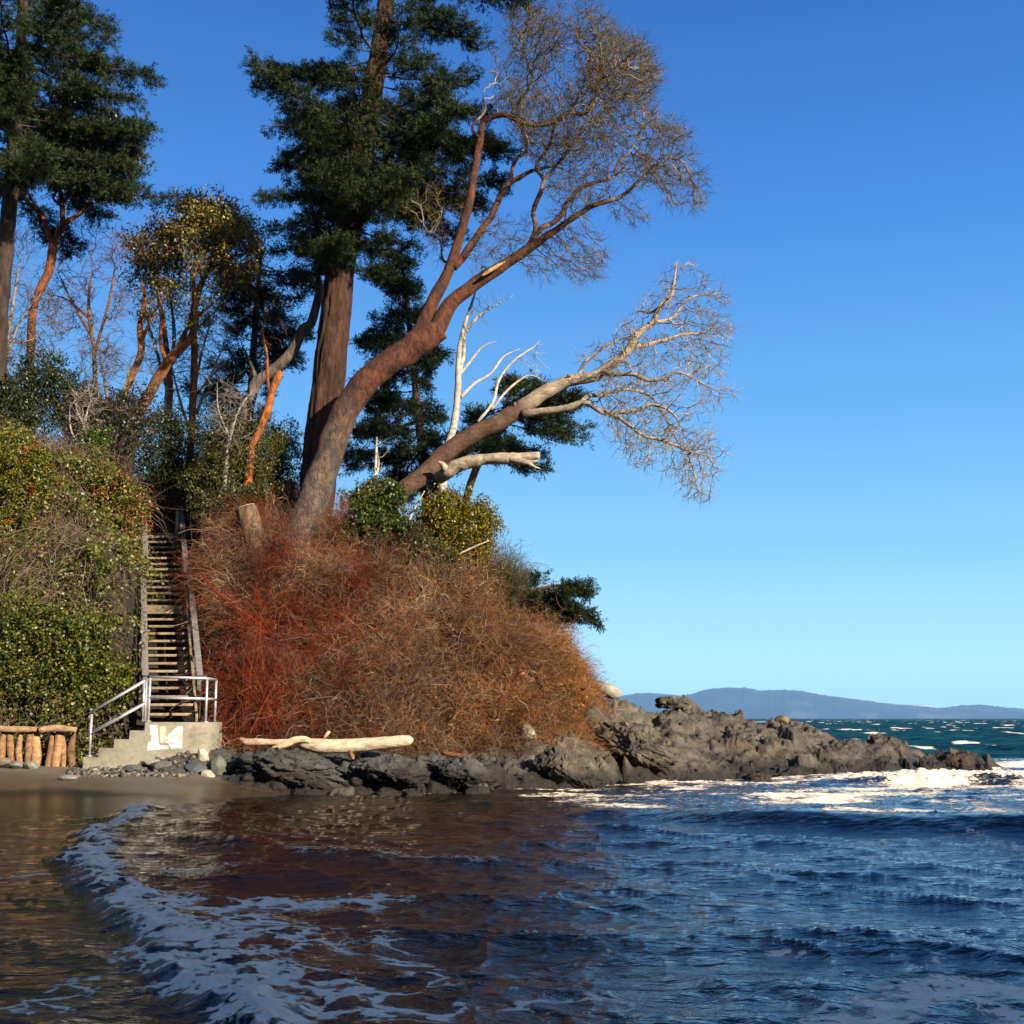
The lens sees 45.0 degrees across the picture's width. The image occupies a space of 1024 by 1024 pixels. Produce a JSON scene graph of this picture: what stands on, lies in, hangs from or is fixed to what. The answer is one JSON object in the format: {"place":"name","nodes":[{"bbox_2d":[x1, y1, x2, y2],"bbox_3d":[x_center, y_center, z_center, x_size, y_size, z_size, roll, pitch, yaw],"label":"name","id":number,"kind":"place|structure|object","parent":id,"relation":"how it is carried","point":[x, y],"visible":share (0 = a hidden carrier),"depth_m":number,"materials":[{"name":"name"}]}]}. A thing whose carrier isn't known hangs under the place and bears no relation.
{"place":"outdoors","nodes":[
{"label":"outdoors","id":0,"kind":"place"},
{"bbox_2d":[66,750,195,776],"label":"gravel","id":1,"kind":"structure","parent":0,"point":[108,772],"depth_m":26.59,"materials":[{"name":"gravel"}]},
{"bbox_2d":[143,759,159,765],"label":"boulder","id":2,"kind":"object","parent":1,"relation":"on","point":[148,762],"visible":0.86,"depth_m":27.07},
{"bbox_2d":[0,763,290,815],"bbox_3d":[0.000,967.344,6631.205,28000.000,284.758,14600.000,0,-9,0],"label":"sand beach","id":3,"kind":"structure","parent":0,"point":[40,789],"depth_m":23.94,"materials":[{"name":"sand"}]},
{"bbox_2d":[0,757,10,765],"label":"boulder","id":4,"kind":"object","parent":3,"relation":"on","point":[4,761],"visible":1,"depth_m":27.37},
{"bbox_2d":[9,760,23,768],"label":"boulder","id":5,"kind":"object","parent":3,"relation":"on","point":[13,764],"visible":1,"depth_m":27.36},
{"bbox_2d":[23,761,38,768],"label":"boulder","id":6,"kind":"object","parent":3,"relation":"on","point":[31,765],"visible":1,"depth_m":27.34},
{"bbox_2d":[0,724,76,766],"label":"driftwood wall","id":7,"kind":"structure","parent":3,"relation":"on","point":[57,751],"depth_m":28.02,"materials":[{"name":"brown wood"}]},
{"bbox_2d":[58,774,77,779],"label":"boulder","id":8,"kind":"object","parent":3,"relation":"on","point":[68,777],"visible":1,"depth_m":25.44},
{"bbox_2d":[122,764,141,771],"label":"boulder","id":9,"kind":"object","parent":3,"relation":"on","point":[131,768],"visible":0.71,"depth_m":26.95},
{"bbox_2d":[83,722,221,769],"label":"concrete steps","id":10,"kind":"structure","parent":3,"relation":"on","point":[161,740],"depth_m":27.53,"materials":[{"name":"concrete"}]},
{"bbox_2d":[88,680,147,755],"bbox_3d":[-8.830,4.613,27.719,1.329,1.700,0.130,0,-9,0],"label":"pipe railing","id":11,"kind":"object","parent":10,"relation":"on","point":[144,704],"visible":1,"depth_m":27.72,"materials":[{"name":"metal"}]},
{"bbox_2d":[144,676,217,721],"bbox_3d":[-7.503,4.276,28.249,1.414,1.038,1.125,0,-9,0],"label":"pipe railing","id":12,"kind":"object","parent":10,"relation":"on","point":[205,698],"visible":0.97,"depth_m":27.77,"materials":[{"name":"metal"}]},
{"bbox_2d":[151,761,172,769],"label":"boulder","id":13,"kind":"object","parent":3,"relation":"on","point":[157,765],"visible":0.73,"depth_m":26.89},
{"bbox_2d":[184,762,206,772],"bbox_3d":[-6.875,5.573,26.836,0.464,0.270,0.393,0,-9,0],"label":"boulder","id":14,"kind":"object","parent":3,"relation":"on","point":[195,767],"visible":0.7,"depth_m":26.74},
{"bbox_2d":[200,770,214,776],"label":"boulder","id":15,"kind":"object","parent":3,"relation":"on","point":[208,773],"visible":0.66,"depth_m":26.56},
{"bbox_2d":[210,755,226,774],"bbox_3d":[-6.401,5.531,26.962,0.354,0.480,0.314,0,-9,0],"label":"boulder","id":16,"kind":"object","parent":3,"relation":"on","point":[218,765],"visible":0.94,"depth_m":26.86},
{"bbox_2d":[225,765,239,774],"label":"stone","id":17,"kind":"object","parent":3,"relation":"on","point":[230,769],"visible":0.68,"depth_m":27.04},
{"bbox_2d":[249,772,262,782],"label":"stone","id":18,"kind":"object","parent":3,"relation":"on","point":[256,776],"visible":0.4,"depth_m":26.40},
{"bbox_2d":[0,446,572,762],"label":"hillside","id":19,"kind":"structure","parent":0,"point":[133,719],"depth_m":31.53,"materials":[{"name":"soil"}]},
{"bbox_2d":[0,367,67,443],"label":"evergreen shrub","id":20,"kind":"object","parent":19,"relation":"on","point":[28,420],"visible":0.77,"depth_m":35.75,"materials":[{"name":"green plant"}]},
{"bbox_2d":[0,423,68,555],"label":"berry bush","id":21,"kind":"object","parent":19,"relation":"on","point":[36,467],"visible":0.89,"depth_m":32.25,"materials":[{"name":"green plant"}]},
{"bbox_2d":[7,222,77,376],"bbox_3d":[-15.192,-4.984,37.477,3.768,8.111,3.806,2,-10,-13],"label":"bare tree","id":22,"kind":"object","parent":19,"relation":"on","point":[22,342],"visible":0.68,"depth_m":37.54,"materials":[{"name":"brown wood"}]},
{"bbox_2d":[0,341,97,446],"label":"evergreen shrub","id":23,"kind":"object","parent":19,"relation":"on","point":[58,379],"visible":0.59,"depth_m":36.55,"materials":[{"name":"green plant"}]},
{"bbox_2d":[0,595,140,726],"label":"ivy clump","id":24,"kind":"object","parent":19,"relation":"on","point":[74,669],"visible":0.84,"depth_m":29.30,"materials":[{"name":"green plant"}]},
{"bbox_2d":[1,91,157,412],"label":"arbutus tree","id":25,"kind":"object","parent":19,"relation":"on","point":[102,148],"visible":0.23,"depth_m":38.09,"materials":[{"name":"green plant"}]},
{"bbox_2d":[53,373,112,449],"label":"bare tree","id":26,"kind":"object","parent":19,"relation":"on","point":[86,415],"visible":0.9,"depth_m":35.39,"materials":[{"name":"grey wood"}]},
{"bbox_2d":[0,414,169,765],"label":"ivy","id":27,"kind":"object","parent":19,"relation":"on","point":[92,551],"visible":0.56,"depth_m":30.93,"materials":[{"name":"green plant"}]},
{"bbox_2d":[29,211,141,416],"bbox_3d":[-13.584,-5.750,39.468,4.292,9.321,3.789,0,-9,0],"label":"bare tree","id":28,"kind":"object","parent":19,"relation":"on","point":[89,326],"visible":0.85,"depth_m":39.56,"materials":[{"name":"brown wood"}]},
{"bbox_2d":[0,421,173,765],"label":"dead stems","id":29,"kind":"object","parent":19,"relation":"on","point":[61,446],"visible":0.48,"depth_m":31.44,"materials":[{"name":"plant"}]},
{"bbox_2d":[0,0,180,384],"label":"fir tree","id":30,"kind":"object","parent":19,"relation":"on","point":[20,90],"visible":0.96,"depth_m":36.36,"materials":[{"name":"green plant"}]},
{"bbox_2d":[71,423,116,474],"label":"evergreen shrub","id":31,"kind":"object","parent":19,"relation":"on","point":[97,437],"visible":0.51,"depth_m":34.84,"materials":[{"name":"green plant"}]},
{"bbox_2d":[42,378,173,469],"bbox_3d":[-12.159,-2.285,36.835,3.689,3.651,2.636,0,-9,0],"label":"evergreen shrub","id":32,"kind":"object","parent":19,"relation":"on","point":[127,427],"visible":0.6,"depth_m":36.80,"materials":[{"name":"green plant"}]},
{"bbox_2d":[70,457,156,561],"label":"berry bush","id":33,"kind":"object","parent":19,"relation":"on","point":[138,514],"visible":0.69,"depth_m":33.50,"materials":[{"name":"green plant"}]},
{"bbox_2d":[66,321,173,452],"bbox_3d":[-12.279,-3.408,37.700,3.611,5.975,4.004,0,-9,0],"label":"bare tree","id":34,"kind":"object","parent":19,"relation":"on","point":[104,375],"visible":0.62,"depth_m":38.00,"materials":[{"name":"brown wood"}]},
{"bbox_2d":[108,203,193,473],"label":"arbutus tree","id":35,"kind":"object","parent":19,"relation":"on","point":[154,255],"visible":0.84,"depth_m":41.66,"materials":[{"name":"green plant"}]},
{"bbox_2d":[118,264,186,464],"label":"arbutus tree","id":36,"kind":"object","parent":19,"relation":"on","point":[144,313],"visible":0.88,"depth_m":40.92,"materials":[{"name":"brown plant"}]},
{"bbox_2d":[118,395,212,561],"bbox_3d":[-10.865,-0.911,39.548,3.647,5.691,2.304,0,-9,0],"label":"evergreen shrub","id":37,"kind":"object","parent":19,"relation":"on","point":[172,450],"visible":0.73,"depth_m":39.29,"materials":[{"name":"green plant"}]},
{"bbox_2d":[140,504,202,721],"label":"wooden stairs","id":38,"kind":"structure","parent":19,"relation":"on","point":[146,609],"depth_m":32.80,"materials":[{"name":"wood"}]},
{"bbox_2d":[140,475,211,513],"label":"evergreen shrub","id":39,"kind":"object","parent":19,"relation":"on","point":[163,491],"visible":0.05,"depth_m":40.65,"materials":[{"name":"green plant"}]},
{"bbox_2d":[121,235,234,478],"bbox_3d":[-10.555,-4.769,39.310,3.270,8.464,2.581,4,-10,-20],"label":"arbutus tree","id":40,"kind":"object","parent":19,"relation":"on","point":[175,353],"visible":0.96,"depth_m":39.70,"materials":[{"name":"brown plant"}]},
{"bbox_2d":[119,255,255,487],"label":"bare tree","id":41,"kind":"object","parent":19,"relation":"on","point":[156,342],"visible":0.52,"depth_m":42.93,"materials":[{"name":"brown wood"}]},
{"bbox_2d":[160,310,243,420],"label":"bare tree","id":42,"kind":"object","parent":19,"relation":"on","point":[203,396],"visible":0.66,"depth_m":42.34,"materials":[{"name":"brown wood"}]},
{"bbox_2d":[160,184,277,526],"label":"arbutus tree","id":43,"kind":"object","parent":19,"relation":"on","point":[222,223],"visible":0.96,"depth_m":41.25,"materials":[{"name":"green plant"}]},
{"bbox_2d":[193,372,272,522],"bbox_3d":[-8.174,-1.723,36.480,2.210,5.341,3.568,5,-11,-30],"label":"bare tree","id":44,"kind":"object","parent":19,"relation":"on","point":[229,432],"visible":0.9,"depth_m":36.42,"materials":[{"name":"grey wood"}]},
{"bbox_2d":[202,574,268,633],"bbox_3d":[-6.883,2.271,30.543,1.964,1.568,0.240,-3,-10,18],"label":"red cane","id":45,"kind":"object","parent":19,"relation":"on","point":[227,600],"visible":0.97,"depth_m":30.50,"materials":[{"name":"plant"}]},
{"bbox_2d":[169,403,303,544],"bbox_3d":[-7.902,-1.039,37.060,4.741,4.599,2.552,0,-9,0],"label":"evergreen shrub","id":46,"kind":"object","parent":19,"relation":"on","point":[273,462],"visible":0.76,"depth_m":36.80,"materials":[{"name":"green plant"}]},
{"bbox_2d":[186,472,300,577],"bbox_3d":[-7.543,0.486,35.812,3.933,3.430,2.389,0,-9,0],"label":"evergreen shrub","id":47,"kind":"object","parent":19,"relation":"on","point":[207,499],"visible":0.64,"depth_m":35.71,"materials":[{"name":"green plant"}]},
{"bbox_2d":[187,404,304,493],"bbox_3d":[-8.072,-1.427,38.379,4.211,3.911,2.282,0,-9,0],"label":"evergreen shrub","id":48,"kind":"object","parent":19,"relation":"on","point":[199,437],"visible":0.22,"depth_m":38.32,"materials":[{"name":"green plant"}]},
{"bbox_2d":[180,241,326,428],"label":"fir tree","id":49,"kind":"object","parent":19,"relation":"on","point":[254,315],"visible":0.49,"depth_m":44.24,"materials":[{"name":"green plant"}]},
{"bbox_2d":[235,503,271,580],"bbox_3d":[-6.796,1.360,33.581,1.563,3.211,0.782,0,-9,0],"label":"tree stump","id":50,"kind":"object","parent":19,"relation":"on","point":[253,510],"visible":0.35,"depth_m":33.49,"materials":[{"name":"wood"}]},
{"bbox_2d":[211,604,316,734],"bbox_3d":[-6.065,3.783,29.824,2.744,3.206,2.814,0,-9,0],"label":"red stemmed shrub","id":51,"kind":"object","parent":19,"relation":"on","point":[242,684],"visible":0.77,"depth_m":29.33,"materials":[{"name":"plant"}]},
{"bbox_2d":[19,419,513,601],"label":"undergrowth","id":52,"kind":"object","parent":19,"relation":"on","point":[129,472],"visible":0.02,"depth_m":36.64,"materials":[{"name":"plant"}]},
{"bbox_2d":[243,282,310,503],"bbox_3d":[-7.085,-2.969,37.063,1.682,7.600,1.713,-6,-11,33],"label":"arbutus tree","id":53,"kind":"object","parent":19,"relation":"on","point":[271,390],"visible":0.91,"depth_m":37.01,"materials":[{"name":"orange plant"}]},
{"bbox_2d":[233,263,324,486],"bbox_3d":[-6.981,-3.916,38.292,3.188,8.173,1.233,-2,-10,10],"label":"crooked tree","id":54,"kind":"object","parent":19,"relation":"on","point":[258,380],"visible":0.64,"depth_m":38.20,"materials":[{"name":"brown plant"}]},
{"bbox_2d":[267,515,302,595],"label":"red stemmed shrub","id":55,"kind":"object","parent":19,"relation":"on","point":[288,521],"visible":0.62,"depth_m":32.71,"materials":[{"name":"plant"}]},
{"bbox_2d":[334,541,382,602],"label":"red stemmed shrub","id":56,"kind":"object","parent":19,"relation":"on","point":[351,563],"visible":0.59,"depth_m":32.33,"materials":[{"name":"plant"}]},
{"bbox_2d":[337,646,379,690],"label":"red stemmed shrub","id":57,"kind":"object","parent":19,"relation":"on","point":[357,672],"visible":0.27,"depth_m":30.27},
{"bbox_2d":[336,468,393,514],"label":"evergreen shrub","id":58,"kind":"object","parent":19,"relation":"on","point":[374,482],"visible":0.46,"depth_m":37.21,"materials":[{"name":"green plant"}]},
{"bbox_2d":[349,702,384,736],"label":"red stemmed shrub","id":59,"kind":"object","parent":19,"relation":"on","point":[366,720],"visible":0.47,"depth_m":29.51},
{"bbox_2d":[328,476,420,566],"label":"ivy clump","id":60,"kind":"object","parent":19,"relation":"on","point":[379,507],"visible":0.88,"depth_m":33.94,"materials":[{"name":"green plant"}]},
{"bbox_2d":[373,435,396,493],"bbox_3d":[-3.946,-0.336,37.665,0.663,4.061,0.698,5,-11,-29],"label":"dead pole","id":61,"kind":"object","parent":19,"relation":"on","point":[375,459],"visible":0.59,"depth_m":37.75,"materials":[{"name":"white wood"}]},
{"bbox_2d":[237,0,541,516],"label":"fir tree","id":62,"kind":"object","parent":19,"relation":"on","point":[342,144],"visible":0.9,"depth_m":36.99,"materials":[{"name":"green plant"}]},
{"bbox_2d":[159,468,630,768],"bbox_3d":[-2.279,3.330,32.849,14.173,10.269,9.435,2,-10,-13],"label":"bramble thicket","id":63,"kind":"object","parent":19,"relation":"on","point":[319,568],"visible":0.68,"depth_m":31.42,"materials":[{"name":"plant"}]},
{"bbox_2d":[337,260,454,509],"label":"fir tree","id":64,"kind":"object","parent":19,"relation":"on","point":[388,402],"visible":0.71,"depth_m":44.15,"materials":[{"name":"green plant"}]},
{"bbox_2d":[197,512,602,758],"bbox_3d":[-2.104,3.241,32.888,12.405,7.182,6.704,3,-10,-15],"label":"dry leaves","id":65,"kind":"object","parent":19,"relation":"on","point":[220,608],"visible":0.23,"depth_m":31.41,"materials":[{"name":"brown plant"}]},
{"bbox_2d":[362,514,466,590],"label":"evergreen shrub","id":66,"kind":"object","parent":19,"relation":"on","point":[415,539],"visible":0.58,"depth_m":33.65,"materials":[{"name":"green plant"}]},
{"bbox_2d":[409,482,508,580],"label":"yellow green bush","id":67,"kind":"object","parent":19,"relation":"on","point":[455,516],"visible":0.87,"depth_m":34.48,"materials":[{"name":"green plant"}]},
{"bbox_2d":[378,587,606,756],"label":"dry grass","id":68,"kind":"structure","parent":19,"relation":"on","point":[511,694],"depth_m":31.50,"materials":[{"name":"plant"}]},
{"bbox_2d":[438,289,549,519],"bbox_3d":[-0.519,-2.553,37.211,3.532,8.858,1.264,2,-10,-10],"label":"dead snag","id":69,"kind":"object","parent":19,"relation":"on","point":[460,360],"visible":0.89,"depth_m":37.17,"materials":[{"name":"white wood"}]},
{"bbox_2d":[272,0,723,553],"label":"arbutus tree","id":70,"kind":"object","parent":19,"relation":"on","point":[424,336],"visible":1,"depth_m":35.58,"materials":[{"name":"brown plant"}]},
{"bbox_2d":[412,553,608,753],"bbox_3d":[0.261,4.003,33.022,5.938,6.573,7.796,0,-9,0],"label":"bracken","id":71,"kind":"object","parent":19,"relation":"on","point":[517,675],"visible":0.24,"depth_m":31.73,"materials":[{"name":"brown plant"}]},
{"bbox_2d":[433,368,599,505],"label":"fir tree","id":72,"kind":"object","parent":19,"relation":"on","point":[553,426],"visible":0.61,"depth_m":41.67,"materials":[{"name":"green plant"}]},
{"bbox_2d":[488,534,547,615],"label":"broom bush","id":73,"kind":"object","parent":19,"relation":"on","point":[519,579],"visible":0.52,"depth_m":34.51,"materials":[{"name":"plant"}]},
{"bbox_2d":[519,569,608,634],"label":"fir sapling","id":74,"kind":"object","parent":19,"relation":"on","point":[568,603],"visible":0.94,"depth_m":34.73,"materials":[{"name":"green plant"}]},
{"bbox_2d":[391,256,744,509],"bbox_3d":[1.285,-3.485,35.163,11.101,8.457,4.586,0,-9,0],"label":"dead tree","id":75,"kind":"object","parent":19,"relation":"on","point":[439,465],"visible":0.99,"depth_m":35.01,"materials":[{"name":"brown wood"}]},
{"bbox_2d":[597,682,621,698],"bbox_3d":[2.824,5.238,36.239,0.808,0.503,0.682,0,-9,0],"label":"boulder","id":76,"kind":"object","parent":19,"relation":"on","point":[613,691],"visible":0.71,"depth_m":35.98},
{"bbox_2d":[0,718,1023,1023],"bbox_3d":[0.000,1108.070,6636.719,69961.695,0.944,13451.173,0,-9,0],"label":"sea water","id":77,"kind":"structure","parent":0,"point":[862,898],"depth_m":10.53,"materials":[{"name":"liquid"}]},
{"bbox_2d":[268,780,287,791],"bbox_3d":[-5.038,5.870,26.370,0.500,0.344,0.458,0,-9,0],"label":"stone","id":78,"kind":"object","parent":77,"relation":"on","point":[279,786],"visible":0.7,"depth_m":26.19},
{"bbox_2d":[678,777,715,780],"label":"rock slab","id":79,"kind":"object","parent":77,"relation":"in","point":[694,779],"visible":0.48,"depth_m":30.37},
{"bbox_2d":[0,0,1023,708],"label":"sky","id":80,"kind":"structure","parent":0,"point":[862,538],"materials":[{"name":"blue"}]},
{"bbox_2d":[139,694,1013,794],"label":"rocky headland","id":81,"kind":"structure","parent":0,"point":[702,743],"depth_m":33.83,"materials":[{"name":"stone"}]},
{"bbox_2d":[197,748,208,760],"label":"boulder","id":82,"kind":"object","parent":81,"relation":"on","point":[202,755],"visible":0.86,"depth_m":27.22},
{"bbox_2d":[242,773,253,781],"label":"stone","id":83,"kind":"object","parent":81,"relation":"on","point":[248,777],"visible":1,"depth_m":26.24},
{"bbox_2d":[239,737,286,745],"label":"driftwood branch","id":84,"kind":"object","parent":81,"relation":"on","point":[253,741],"visible":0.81,"depth_m":28.07,"materials":[{"name":"brown wood"}]},
{"bbox_2d":[231,747,348,788],"bbox_3d":[-4.790,5.629,26.958,2.765,1.006,2.047,0,-9,0],"label":"rock slab","id":85,"kind":"object","parent":81,"relation":"on","point":[296,768],"visible":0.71,"depth_m":26.37,"materials":[{"name":"stone"}]},
{"bbox_2d":[328,786,354,794],"bbox_3d":[-3.631,5.983,26.221,0.599,0.320,0.471,0,-9,0],"label":"stone","id":86,"kind":"object","parent":81,"relation":"on","point":[345,790],"visible":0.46,"depth_m":26.09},
{"bbox_2d":[349,776,363,786],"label":"stone","id":87,"kind":"object","parent":81,"relation":"on","point":[356,781],"visible":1,"depth_m":26.54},
{"bbox_2d":[375,787,400,796],"bbox_3d":[-2.641,5.991,26.171,0.581,0.342,0.384,5,-11,-26],"label":"stone","id":88,"kind":"object","parent":81,"relation":"on","point":[386,791],"visible":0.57,"depth_m":26.06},
{"bbox_2d":[347,753,430,787],"bbox_3d":[-2.601,5.660,26.859,1.616,0.804,1.679,6,-11,-34],"label":"rock slab","id":89,"kind":"object","parent":81,"relation":"on","point":[392,770],"visible":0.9,"depth_m":26.52,"materials":[{"name":"stone"}]},
{"bbox_2d":[298,735,412,753],"bbox_3d":[-3.522,5.211,27.730,2.677,0.409,0.352,-2,-10,10],"label":"driftwood log","id":90,"kind":"object","parent":89,"relation":"on","point":[323,746],"visible":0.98,"depth_m":27.61,"materials":[{"name":"beige wood"}]},
{"bbox_2d":[271,736,311,748],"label":"driftwood branch","id":91,"kind":"object","parent":90,"relation":"on","point":[292,741],"visible":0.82,"depth_m":27.71,"materials":[{"name":"brown wood"}]},
{"bbox_2d":[401,790,423,796],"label":"stone","id":92,"kind":"object","parent":81,"relation":"on","point":[407,793],"visible":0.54,"depth_m":25.72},
{"bbox_2d":[442,751,470,758],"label":"driftwood branch","id":93,"kind":"object","parent":81,"relation":"on","point":[454,754],"visible":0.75,"depth_m":27.73,"materials":[{"name":"brown wood"}]},
{"bbox_2d":[426,756,499,791],"bbox_3d":[-1.027,5.741,27.038,1.301,0.802,1.329,7,-12,-35],"label":"rock slab","id":94,"kind":"object","parent":81,"relation":"on","point":[464,773],"visible":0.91,"depth_m":26.70,"materials":[{"name":"stone"}]},
{"bbox_2d":[463,785,490,793],"bbox_3d":[-0.743,5.982,26.268,0.594,0.346,0.493,5,-11,-29],"label":"stone","id":95,"kind":"object","parent":81,"relation":"on","point":[476,789],"visible":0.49,"depth_m":26.17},
{"bbox_2d":[495,784,510,788],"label":"stone","id":96,"kind":"object","parent":81,"relation":"on","point":[505,786],"visible":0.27,"depth_m":27.27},
{"bbox_2d":[518,724,535,739],"bbox_3d":[0.375,5.431,30.127,0.447,0.529,0.309,0,-9,0],"label":"boulder","id":97,"kind":"object","parent":81,"relation":"on","point":[530,732],"visible":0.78,"depth_m":30.02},
{"bbox_2d":[556,782,573,788],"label":"stone","id":98,"kind":"object","parent":81,"relation":"on","point":[562,785],"visible":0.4,"depth_m":27.64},
{"bbox_2d":[532,745,598,787],"bbox_3d":[1.230,5.971,28.678,1.465,1.127,1.134,-2,-10,13],"label":"rock slab","id":99,"kind":"object","parent":81,"relation":"on","point":[557,764],"visible":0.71,"depth_m":28.37,"materials":[{"name":"stone"}]},
{"bbox_2d":[596,721,676,775],"bbox_3d":[3.176,6.087,31.653,2.123,1.452,1.688,0,-9,0],"label":"rock slab","id":100,"kind":"object","parent":81,"relation":"on","point":[644,745],"visible":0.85,"depth_m":31.13,"materials":[{"name":"stone"}]},
{"bbox_2d":[655,696,690,708],"bbox_3d":[4.838,5.724,37.176,1.075,0.396,0.915,-2,-10,14],"label":"rock slab","id":101,"kind":"object","parent":81,"relation":"on","point":[669,702],"visible":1,"depth_m":36.87,"materials":[{"name":"stone"}]},
{"bbox_2d":[741,773,772,780],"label":"rock slab","id":102,"kind":"object","parent":81,"relation":"on","point":[756,776],"visible":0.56,"depth_m":31.72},
{"bbox_2d":[775,715,789,723],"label":"boulder","id":103,"kind":"object","parent":81,"relation":"on","point":[784,719],"visible":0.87,"depth_m":38.35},
{"bbox_2d":[863,733,903,748],"bbox_3d":[11.317,7.520,38.138,1.675,1.378,1.451,0,-9,0],"label":"rock slab","id":104,"kind":"object","parent":81,"relation":"on","point":[889,740],"visible":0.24,"depth_m":37.83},
{"bbox_2d":[938,753,973,768],"bbox_3d":[13.750,7.814,38.211,1.005,0.735,0.995,-8,-12,40],"label":"rock slab","id":105,"kind":"object","parent":81,"relation":"on","point":[952,760],"visible":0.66,"depth_m":37.93,"materials":[{"name":"stone"}]},
{"bbox_2d":[609,687,1023,717],"bbox_3d":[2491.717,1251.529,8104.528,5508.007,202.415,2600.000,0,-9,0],"label":"distant hills","id":106,"kind":"structure","parent":0,"point":[753,703],"depth_m":7180.16,"materials":[{"name":"blue"}]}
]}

